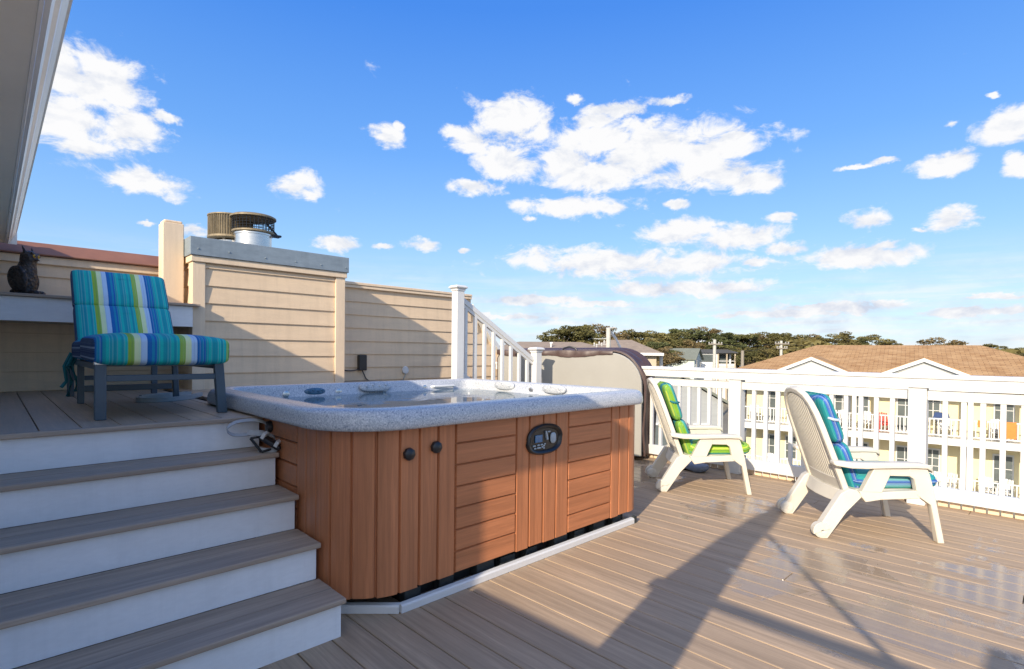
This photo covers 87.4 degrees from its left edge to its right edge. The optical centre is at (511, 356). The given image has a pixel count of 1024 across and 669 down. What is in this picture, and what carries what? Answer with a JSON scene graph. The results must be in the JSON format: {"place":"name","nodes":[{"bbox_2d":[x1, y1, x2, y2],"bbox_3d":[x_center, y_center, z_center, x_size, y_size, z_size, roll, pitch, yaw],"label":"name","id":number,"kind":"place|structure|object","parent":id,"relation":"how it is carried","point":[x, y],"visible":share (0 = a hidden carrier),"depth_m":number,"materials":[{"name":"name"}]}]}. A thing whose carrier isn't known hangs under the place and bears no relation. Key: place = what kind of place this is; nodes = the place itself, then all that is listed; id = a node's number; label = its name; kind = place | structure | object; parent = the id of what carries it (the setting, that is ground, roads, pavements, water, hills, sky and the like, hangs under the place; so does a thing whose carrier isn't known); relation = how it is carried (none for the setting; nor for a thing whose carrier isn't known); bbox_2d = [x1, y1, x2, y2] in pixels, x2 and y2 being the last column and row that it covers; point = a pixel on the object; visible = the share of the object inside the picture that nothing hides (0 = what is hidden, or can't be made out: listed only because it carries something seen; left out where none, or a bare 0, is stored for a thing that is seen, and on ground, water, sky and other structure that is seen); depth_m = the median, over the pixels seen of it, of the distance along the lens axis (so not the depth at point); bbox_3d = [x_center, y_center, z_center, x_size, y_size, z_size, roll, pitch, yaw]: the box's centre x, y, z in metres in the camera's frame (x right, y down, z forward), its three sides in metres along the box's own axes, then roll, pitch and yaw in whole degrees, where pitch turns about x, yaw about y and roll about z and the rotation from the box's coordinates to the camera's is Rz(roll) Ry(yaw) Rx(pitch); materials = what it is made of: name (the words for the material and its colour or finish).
{"place":"outdoors","nodes":[
{"label":"outdoors","id":0,"kind":"place"},
{"bbox_2d":[9,0,1023,348],"label":"sky","id":1,"kind":"structure","parent":0,"point":[822,168],"materials":[{"name":"blue"}]},
{"bbox_2d":[723,366,1014,516],"bbox_3d":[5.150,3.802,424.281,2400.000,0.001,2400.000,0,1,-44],"label":"ground","id":2,"kind":"structure","parent":0,"point":[725,418],"depth_m":58.61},
{"bbox_2d":[0,0,72,244],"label":"house","id":3,"kind":"structure","parent":2,"relation":"on","point":[21,23],"depth_m":1.76,"materials":[{"name":"paint"}]},
{"bbox_2d":[0,240,177,392],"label":"back wall","id":4,"kind":"structure","parent":3,"relation":"attached to","point":[33,356],"depth_m":4.64,"materials":[{"name":"beige paint"}]},
{"bbox_2d":[0,292,199,327],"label":"ledge bench","id":5,"kind":"object","parent":4,"relation":"attached to","point":[33,308],"visible":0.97,"depth_m":4.16,"materials":[{"name":"white wood"}]},
{"bbox_2d":[7,246,45,293],"bbox_3d":[-3.853,-0.683,4.252,0.222,0.395,0.180,1,1,-10],"label":"cat statue","id":6,"kind":"object","parent":5,"relation":"on","point":[22,276],"visible":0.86,"depth_m":4.20,"materials":[{"name":"black"}]},
{"bbox_2d":[159,219,183,302],"bbox_3d":[-3.170,-0.871,4.981,0.167,0.771,0.180,0,1,-44],"label":"boxed post","id":7,"kind":"object","parent":5,"relation":"on","point":[171,253],"visible":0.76,"depth_m":4.92,"materials":[{"name":"beige paint"}]},
{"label":"deck substructure","id":8,"kind":"structure","parent":3,"relation":"attached to","visible":0},
{"bbox_2d":[13,456,1023,668],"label":"deck","id":9,"kind":"structure","parent":8,"relation":"on","point":[712,568],"depth_m":2.73,"materials":[{"name":"brown wood"}]},
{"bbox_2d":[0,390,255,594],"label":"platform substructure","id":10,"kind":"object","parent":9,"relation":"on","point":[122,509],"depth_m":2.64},
{"bbox_2d":[0,380,382,433],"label":"platform","id":11,"kind":"structure","parent":10,"relation":"on","point":[27,411],"depth_m":3.20,"materials":[{"name":"grey wood"}]},
{"bbox_2d":[67,359,226,420],"bbox_3d":[-2.556,-0.130,3.630,0.628,0.890,1.883,0,1,-44],"label":"lounge chair","id":12,"kind":"object","parent":11,"relation":"on","point":[100,387],"visible":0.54,"depth_m":3.14,"materials":[{"name":"blue-grey painted wood"},{"name":"striped fabric"}]},
{"bbox_2d":[59,270,228,396],"bbox_3d":[-2.481,-0.180,3.513,0.701,0.900,1.695,0,1,-44],"label":"lounge cushion","id":13,"kind":"object","parent":12,"relation":"on","point":[121,319],"visible":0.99,"depth_m":3.71,"materials":[{"name":"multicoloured fabric"}]},
{"bbox_2d":[136,391,202,402],"bbox_3d":[-2.569,0.296,4.018,0.375,0.031,0.668,1,1,2],"label":"power cable","id":14,"kind":"object","parent":11,"relation":"on","point":[161,397],"visible":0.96,"depth_m":3.90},
{"bbox_2d":[0,416,345,668],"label":"front steps","id":15,"kind":"structure","parent":9,"relation":"on","point":[299,611],"depth_m":2.24,"materials":[{"name":"white wood"}]},
{"bbox_2d":[226,418,280,452],"bbox_3d":[-1.382,0.428,2.912,0.282,0.177,0.146,1,1,-1],"label":"cover strap","id":16,"kind":"object","parent":15,"relation":"on","point":[264,437],"visible":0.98,"depth_m":2.88,"materials":[{"name":"black plastic"}]},
{"bbox_2d":[177,236,348,389],"bbox_3d":[-2.758,0.135,5.787,1.544,2.472,1.148,0,1,-44],"label":"chimney chase","id":17,"kind":"object","parent":9,"relation":"on","point":[273,316],"visible":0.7,"depth_m":5.35,"materials":[{"name":"beige paint"}]},
{"bbox_2d":[207,212,251,241],"bbox_3d":[-3.048,-1.312,5.804,0.450,0.418,0.450,0,1,-44],"label":"flue cap","id":18,"kind":"object","parent":17,"relation":"on","point":[219,225],"visible":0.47,"depth_m":5.60,"materials":[{"name":"beige metal"}]},
{"bbox_2d":[230,212,281,246],"bbox_3d":[-2.711,-1.294,5.644,0.472,0.392,0.444,0,1,-44],"label":"flue cap","id":19,"kind":"object","parent":17,"relation":"on","point":[257,236],"visible":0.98,"depth_m":5.49,"materials":[{"name":"silver metal"}]},
{"bbox_2d":[344,281,499,380],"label":"back wall","id":20,"kind":"structure","parent":9,"relation":"on","point":[391,332],"depth_m":7.12,"materials":[{"name":"beige paint"}]},
{"bbox_2d":[344,355,367,379],"bbox_3d":[-1.955,0.145,6.594,0.484,0.343,0.065,0,1,-44],"label":"junction box","id":21,"kind":"object","parent":20,"relation":"attached to","point":[362,363],"visible":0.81,"depth_m":6.65,"materials":[{"name":"black plastic"}]},
{"bbox_2d":[399,366,408,380],"bbox_3d":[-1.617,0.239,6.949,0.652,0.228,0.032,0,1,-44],"label":"outlet cover","id":22,"kind":"object","parent":20,"relation":"attached to","point":[405,370],"visible":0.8,"depth_m":7.12,"materials":[{"name":"white plastic"}]},
{"bbox_2d":[207,378,642,613],"bbox_3d":[-0.589,0.715,3.892,2.505,0.988,2.145,0,1,-44],"label":"hot tub","id":23,"kind":"object","parent":9,"relation":"on","point":[408,492],"visible":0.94,"depth_m":2.86,"materials":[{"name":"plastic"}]},
{"bbox_2d":[448,285,544,382],"bbox_3d":[-0.141,0.223,6.015,1.346,1.943,0.146,0,1,-44],"label":"stair handrail","id":24,"kind":"object","parent":9,"relation":"on","point":[462,307],"visible":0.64,"depth_m":5.82,"materials":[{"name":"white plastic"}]},
{"bbox_2d":[497,346,656,456],"bbox_3d":[0.773,0.505,6.879,2.057,1.286,0.545,1,1,28],"label":"tub cover","id":25,"kind":"object","parent":9,"relation":"on","point":[616,367],"visible":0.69,"depth_m":6.49,"materials":[{"name":"brown plastic"}]},
{"bbox_2d":[684,461,708,472],"bbox_3d":[1.953,1.174,5.757,0.199,0.104,0.320,0,1,-34],"label":"folded bag","id":26,"kind":"object","parent":9,"relation":"on","point":[697,468],"visible":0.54,"depth_m":5.64,"materials":[{"name":"grey fabric"}]},
{"bbox_2d":[645,377,751,494],"bbox_3d":[1.737,0.711,5.120,0.874,1.025,0.688,1,1,6],"label":"resin armchair","id":27,"kind":"object","parent":9,"relation":"on","point":[677,457],"visible":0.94,"depth_m":4.84,"materials":[{"name":"white plastic"}]},
{"bbox_2d":[657,381,750,453],"bbox_3d":[1.811,0.587,5.112,0.793,0.689,0.517,1,1,6],"label":"chair cushion","id":28,"kind":"object","parent":27,"relation":"on","point":[672,402],"visible":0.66,"depth_m":4.92,"materials":[{"name":"green fabric"}]},
{"bbox_2d":[495,362,1023,519],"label":"deck railing","id":29,"kind":"object","parent":9,"relation":"on","point":[918,394],"visible":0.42,"depth_m":4.70,"materials":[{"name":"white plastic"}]},
{"bbox_2d":[776,386,943,543],"bbox_3d":[2.492,0.729,3.932,0.874,1.025,0.688,1,1,6],"label":"resin armchair","id":30,"kind":"object","parent":9,"relation":"on","point":[822,474],"visible":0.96,"depth_m":3.70,"materials":[{"name":"white plastic"}]},
{"bbox_2d":[805,391,937,487],"bbox_3d":[2.566,0.605,3.924,0.793,0.689,0.517,1,1,6],"label":"chair cushion","id":31,"kind":"object","parent":30,"relation":"on","point":[854,478],"visible":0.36,"depth_m":3.73,"materials":[{"name":"blue fabric"}]},
{"bbox_2d":[504,342,599,349],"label":"brown roofed house","id":32,"kind":"structure","parent":2,"relation":"on","point":[551,344],"depth_m":35.37,"materials":[{"name":"beige"}]},
{"bbox_2d":[536,328,584,341],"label":"pine tree","id":33,"kind":"object","parent":2,"relation":"on","point":[563,332],"visible":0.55,"depth_m":77.12,"materials":[{"name":"green plant"}]},
{"bbox_2d":[554,324,605,342],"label":"pine tree","id":34,"kind":"object","parent":2,"relation":"on","point":[585,331],"visible":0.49,"depth_m":77.98,"materials":[{"name":"green plant"}]},
{"bbox_2d":[584,323,627,340],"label":"pine tree","id":35,"kind":"object","parent":2,"relation":"on","point":[601,329],"visible":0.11,"depth_m":80.90,"materials":[{"name":"green plant"}]},
{"bbox_2d":[596,332,629,343],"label":"pine tree","id":36,"kind":"object","parent":2,"relation":"on","point":[623,335],"visible":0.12,"depth_m":69.71,"materials":[{"name":"green plant"}]},
{"bbox_2d":[598,340,663,365],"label":"brown roofed house","id":37,"kind":"structure","parent":2,"relation":"on","point":[649,354],"depth_m":37.22,"materials":[{"name":"beige"}]},
{"bbox_2d":[619,328,667,342],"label":"pine tree","id":38,"kind":"object","parent":2,"relation":"on","point":[632,333],"visible":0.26,"depth_m":86.63,"materials":[{"name":"green plant"}]},
{"bbox_2d":[637,330,675,346],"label":"pine tree","id":39,"kind":"object","parent":2,"relation":"on","point":[665,337],"visible":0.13,"depth_m":90.45,"materials":[{"name":"green plant"}]},
{"bbox_2d":[645,341,680,360],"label":"pine tree","id":40,"kind":"object","parent":2,"relation":"on","point":[660,345],"visible":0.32,"depth_m":74.25,"materials":[{"name":"green plant"}]},
{"bbox_2d":[656,351,674,365],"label":"pine tree","id":41,"kind":"object","parent":2,"relation":"on","point":[666,361],"visible":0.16,"depth_m":57.03,"materials":[{"name":"green plant"}]},
{"bbox_2d":[656,346,685,366],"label":"pine tree","id":42,"kind":"object","parent":2,"relation":"on","point":[677,358],"visible":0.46,"depth_m":61.12,"materials":[{"name":"green plant"}]},
{"bbox_2d":[658,332,694,347],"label":"pine tree","id":43,"kind":"object","parent":2,"relation":"on","point":[674,337],"visible":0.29,"depth_m":93.20,"materials":[{"name":"green plant"}]},
{"bbox_2d":[665,348,703,379],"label":"green roofed house","id":44,"kind":"structure","parent":2,"relation":"on","point":[693,357],"depth_m":75.72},
{"bbox_2d":[668,328,709,348],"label":"pine tree","id":45,"kind":"object","parent":2,"relation":"on","point":[697,334],"visible":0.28,"depth_m":98.51,"materials":[{"name":"green plant"}]},
{"bbox_2d":[676,340,705,348],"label":"pine tree","id":46,"kind":"object","parent":2,"relation":"on","point":[692,344],"visible":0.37,"depth_m":82.99,"materials":[{"name":"green plant"}]},
{"bbox_2d":[655,376,728,445],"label":"grey house","id":47,"kind":"structure","parent":2,"relation":"on","point":[714,417],"depth_m":19.74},
{"bbox_2d":[655,423,666,445],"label":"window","id":48,"kind":"structure","parent":47,"relation":"in","point":[657,427],"depth_m":19.68,"materials":[{"name":"white glass"}]},
{"bbox_2d":[685,326,723,344],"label":"pine tree","id":49,"kind":"object","parent":2,"relation":"on","point":[712,330],"visible":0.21,"depth_m":102.96,"materials":[{"name":"green plant"}]},
{"bbox_2d":[708,339,722,393],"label":"utility pole","id":50,"kind":"object","parent":2,"relation":"on","point":[714,344],"visible":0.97,"depth_m":57.84,"materials":[{"name":"grey wood"}]},
{"bbox_2d":[701,349,737,400],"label":"white house","id":51,"kind":"structure","parent":2,"relation":"on","point":[723,358],"depth_m":80.83,"materials":[{"name":"paint"}]},
{"bbox_2d":[702,355,712,361],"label":"window","id":52,"kind":"structure","parent":51,"relation":"in","point":[707,358],"depth_m":80.83,"materials":[{"name":"grey glass"}]},
{"bbox_2d":[719,354,728,363],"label":"window","id":53,"kind":"structure","parent":51,"relation":"in","point":[722,357],"depth_m":82.22,"materials":[{"name":"grey glass"}]},
{"bbox_2d":[707,345,740,365],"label":"pine tree","id":54,"kind":"object","parent":2,"relation":"on","point":[728,347],"visible":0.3,"depth_m":85.24,"materials":[{"name":"green plant"}]},
{"bbox_2d":[702,332,747,348],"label":"pine tree","id":55,"kind":"object","parent":2,"relation":"on","point":[723,339],"visible":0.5,"depth_m":96.38,"materials":[{"name":"green plant"}]},
{"bbox_2d":[741,351,743,366],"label":"utility pole","id":56,"kind":"object","parent":2,"relation":"on","point":[742,358],"visible":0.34,"depth_m":49.85,"materials":[{"name":"brown wood"}]},
{"bbox_2d":[721,332,764,367],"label":"pine tree","id":57,"kind":"object","parent":2,"relation":"on","point":[748,338],"visible":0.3,"depth_m":101.42,"materials":[{"name":"green plant"}]},
{"bbox_2d":[731,350,754,401],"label":"pine tree","id":58,"kind":"object","parent":2,"relation":"on","point":[737,364],"visible":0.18,"depth_m":83.89,"materials":[{"name":"green plant"}]},
{"bbox_2d":[733,347,771,364],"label":"pine tree","id":59,"kind":"object","parent":2,"relation":"on","point":[749,355],"visible":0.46,"depth_m":73.39,"materials":[{"name":"green plant"}]},
{"bbox_2d":[740,333,771,348],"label":"pine tree","id":60,"kind":"object","parent":2,"relation":"on","point":[762,338],"visible":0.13,"depth_m":103.61,"materials":[{"name":"green plant"}]},
{"bbox_2d":[752,346,783,361],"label":"pine tree","id":61,"kind":"object","parent":2,"relation":"on","point":[774,352],"visible":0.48,"depth_m":69.88,"materials":[{"name":"green plant"}]},
{"bbox_2d":[750,331,792,347],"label":"pine tree","id":62,"kind":"object","parent":2,"relation":"on","point":[768,338],"visible":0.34,"depth_m":102.87,"materials":[{"name":"green plant"}]},
{"bbox_2d":[775,341,788,355],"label":"utility pole","id":63,"kind":"object","parent":2,"relation":"on","point":[781,343],"visible":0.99,"depth_m":59.83,"materials":[{"name":"grey wood"}]},
{"bbox_2d":[716,343,809,350],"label":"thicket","id":64,"kind":"object","parent":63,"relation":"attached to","point":[759,345],"visible":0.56,"depth_m":59.05,"materials":[{"name":"green plant"}]},
{"bbox_2d":[766,334,807,346],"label":"pine tree","id":65,"kind":"object","parent":2,"relation":"on","point":[784,339],"visible":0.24,"depth_m":98.84,"materials":[{"name":"green plant"}]},
{"bbox_2d":[577,337,1023,365],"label":"thicket","id":66,"kind":"object","parent":2,"relation":"on","point":[798,344],"visible":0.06,"depth_m":72.97,"materials":[{"name":"green plant"}]},
{"bbox_2d":[797,333,819,338],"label":"pine tree","id":67,"kind":"object","parent":2,"relation":"on","point":[813,334],"visible":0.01,"depth_m":109.41,"materials":[{"name":"green plant"}]},
{"bbox_2d":[810,336,844,344],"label":"pine tree","id":68,"kind":"object","parent":2,"relation":"on","point":[819,338],"visible":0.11,"depth_m":107.27,"materials":[{"name":"green plant"}]},
{"bbox_2d":[825,331,861,344],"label":"pine tree","id":69,"kind":"object","parent":2,"relation":"on","point":[845,337],"visible":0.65,"depth_m":99.02,"materials":[{"name":"green plant"}]},
{"bbox_2d":[847,338,868,343],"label":"pine tree","id":70,"kind":"object","parent":2,"relation":"on","point":[862,341],"visible":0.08,"depth_m":107.82,"materials":[{"name":"green plant"}]},
{"bbox_2d":[856,334,894,344],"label":"pine tree","id":71,"kind":"object","parent":2,"relation":"on","point":[874,338],"visible":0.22,"depth_m":110.80,"materials":[{"name":"green plant"}]},
{"bbox_2d":[875,339,903,344],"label":"pine tree","id":72,"kind":"object","parent":2,"relation":"on","point":[893,342],"visible":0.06,"depth_m":115.20,"materials":[{"name":"green plant"}]},
{"bbox_2d":[917,337,968,344],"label":"pine tree","id":73,"kind":"object","parent":2,"relation":"on","point":[932,341],"visible":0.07,"depth_m":81.93,"materials":[{"name":"green plant"}]},
{"bbox_2d":[983,343,1007,348],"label":"pine tree","id":74,"kind":"object","parent":2,"relation":"on","point":[990,345],"visible":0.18,"depth_m":99.34,"materials":[{"name":"green plant"}]},
{"bbox_2d":[736,345,1023,500],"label":"yellow building","id":75,"kind":"structure","parent":0,"point":[978,360],"depth_m":29.77,"materials":[{"name":"yellow paint"}]},
{"bbox_2d":[750,405,762,421],"bbox_3d":[15.380,3.542,33.843,0.700,1.038,0.789,1,1,14],"label":"balcony chair","id":76,"kind":"object","parent":75,"relation":"on","point":[756,413],"visible":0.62,"depth_m":33.88,"materials":[{"name":"white plastic"}]},
{"bbox_2d":[762,433,774,461],"bbox_3d":[16.299,5.950,33.940,0.820,2.190,0.116,1,1,36],"label":"window","id":77,"kind":"structure","parent":75,"relation":"in","point":[770,436],"depth_m":33.86,"materials":[{"name":"white glass"}]},
{"bbox_2d":[763,391,775,420],"bbox_3d":[16.330,2.950,33.914,0.820,2.190,0.116,1,1,36],"label":"window","id":78,"kind":"structure","parent":75,"relation":"in","point":[772,394],"depth_m":33.82,"materials":[{"name":"white glass"}]},
{"bbox_2d":[785,435,796,459],"bbox_3d":[17.294,5.607,33.205,0.680,1.470,0.116,1,1,36],"label":"window","id":79,"kind":"structure","parent":75,"relation":"in","point":[786,436],"depth_m":33.28,"materials":[{"name":"white glass"}]},
{"bbox_2d":[834,395,850,425],"bbox_3d":[19.480,3.004,31.588,0.820,2.190,0.116,1,1,36],"label":"window","id":80,"kind":"structure","parent":75,"relation":"in","point":[838,399],"depth_m":31.61,"materials":[{"name":"white glass"}]},
{"bbox_2d":[838,410,851,428],"bbox_3d":[19.248,3.607,30.991,0.700,1.038,0.789,1,1,19],"label":"balcony chair","id":81,"kind":"object","parent":75,"relation":"on","point":[841,418],"visible":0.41,"depth_m":31.13,"materials":[{"name":"white plastic"}]},
{"bbox_2d":[856,441,868,460],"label":"window","id":82,"kind":"structure","parent":75,"relation":"in","point":[866,444],"depth_m":30.91,"materials":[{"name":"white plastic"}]},
{"bbox_2d":[856,396,869,415],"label":"window","id":83,"kind":"structure","parent":75,"relation":"in","point":[866,399],"depth_m":30.87,"materials":[{"name":"white glass"}]},
{"bbox_2d":[864,411,873,430],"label":"balcony chair","id":84,"kind":"object","parent":75,"relation":"on","point":[870,419],"visible":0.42,"depth_m":30.47,"materials":[{"name":"white plastic"}]},
{"bbox_2d":[879,412,889,431],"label":"balcony chair","id":85,"kind":"object","parent":75,"relation":"on","point":[882,413],"visible":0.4,"depth_m":30.01,"materials":[{"name":"red plastic"}]},
{"bbox_2d":[895,445,906,460],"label":"window","id":86,"kind":"structure","parent":75,"relation":"in","point":[901,450],"depth_m":29.88,"materials":[{"name":"grey glass"}]},
{"bbox_2d":[896,398,907,430],"bbox_3d":[21.899,3.045,29.802,0.820,2.190,0.116,1,1,36],"label":"window","id":87,"kind":"structure","parent":75,"relation":"in","point":[901,404],"depth_m":29.87,"materials":[{"name":"grey glass"}]},
{"bbox_2d":[928,448,939,474],"bbox_3d":[22.836,5.701,29.113,0.680,1.470,0.116,1,1,36],"label":"window","id":88,"kind":"structure","parent":75,"relation":"in","point":[933,453],"depth_m":29.02,"materials":[{"name":"white glass"}]},
{"bbox_2d":[929,471,940,485],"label":"balcony chair","id":89,"kind":"object","parent":75,"relation":"on","point":[936,474],"visible":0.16,"depth_m":28.69,"materials":[{"name":"white plastic"}]},
{"bbox_2d":[929,400,940,420],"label":"window","id":90,"kind":"structure","parent":75,"relation":"in","point":[934,406],"depth_m":29.03,"materials":[{"name":"grey glass"}]},
{"bbox_2d":[933,412,949,430],"bbox_3d":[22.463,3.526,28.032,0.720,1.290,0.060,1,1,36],"label":"canvas chair","id":91,"kind":"object","parent":75,"relation":"on","point":[937,415],"visible":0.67,"depth_m":28.10,"materials":[{"name":"blue fabric"}]},
{"bbox_2d":[935,418,954,435],"bbox_3d":[22.875,3.669,28.315,0.700,1.038,0.789,1,1,25],"label":"balcony chair","id":92,"kind":"object","parent":75,"relation":"on","point":[949,428],"visible":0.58,"depth_m":28.32,"materials":[{"name":"white plastic"}]},
{"bbox_2d":[939,473,958,487],"bbox_3d":[23.033,6.672,28.199,0.789,1.038,0.700,0,1,-36],"label":"balcony chair","id":93,"kind":"object","parent":75,"relation":"on","point":[952,481],"visible":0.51,"depth_m":28.23,"materials":[{"name":"white plastic"}]},
{"bbox_2d":[977,477,996,493],"bbox_3d":[24.218,6.692,27.328,0.700,1.038,0.789,1,1,31],"label":"balcony chair","id":94,"kind":"object","parent":75,"relation":"on","point":[990,488],"visible":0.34,"depth_m":27.42,"materials":[{"name":"white plastic"}]},
{"bbox_2d":[990,419,1007,441],"bbox_3d":[24.577,3.698,27.060,0.700,1.038,0.789,1,1,36],"label":"balcony chair","id":95,"kind":"object","parent":75,"relation":"on","point":[991,428],"visible":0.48,"depth_m":27.25,"materials":[{"name":"white plastic"}]},
{"bbox_2d":[992,454,1013,496],"bbox_3d":[25.132,6.099,27.418,0.820,2.190,0.116,1,1,36],"label":"window","id":96,"kind":"structure","parent":75,"relation":"in","point":[995,457],"depth_m":27.40,"materials":[{"name":"grey glass"}]},
{"bbox_2d":[993,404,1014,439],"bbox_3d":[25.164,3.100,27.392,0.820,2.190,0.116,1,1,36],"label":"window","id":97,"kind":"structure","parent":75,"relation":"in","point":[996,407],"depth_m":27.46,"materials":[{"name":"white glass"}]},
{"bbox_2d":[996,479,1015,496],"bbox_3d":[24.798,6.702,26.898,0.789,1.038,0.700,0,1,-42],"label":"balcony chair","id":98,"kind":"object","parent":75,"relation":"on","point":[1007,481],"visible":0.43,"depth_m":26.98,"materials":[{"name":"white plastic"}]},
{"bbox_2d":[999,422,1016,438],"bbox_3d":[24.254,3.600,26.199,0.620,0.812,0.122,1,1,36],"label":"beach towel","id":99,"kind":"object","parent":75,"relation":"hanging from","point":[1011,429],"visible":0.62,"depth_m":26.10,"materials":[{"name":"orange fabric"}]},
{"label":"road","id":100,"kind":"structure","parent":0,"visible":0},
{"bbox_2d":[593,327,620,346],"bbox_3d":[4.662,2.897,26.025,1.501,8.730,0.280,1,1,0],"label":"utility pole","id":101,"kind":"object","parent":100,"relation":"on","point":[609,333],"visible":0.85,"depth_m":25.93,"materials":[{"name":"white wood"}]}
]}

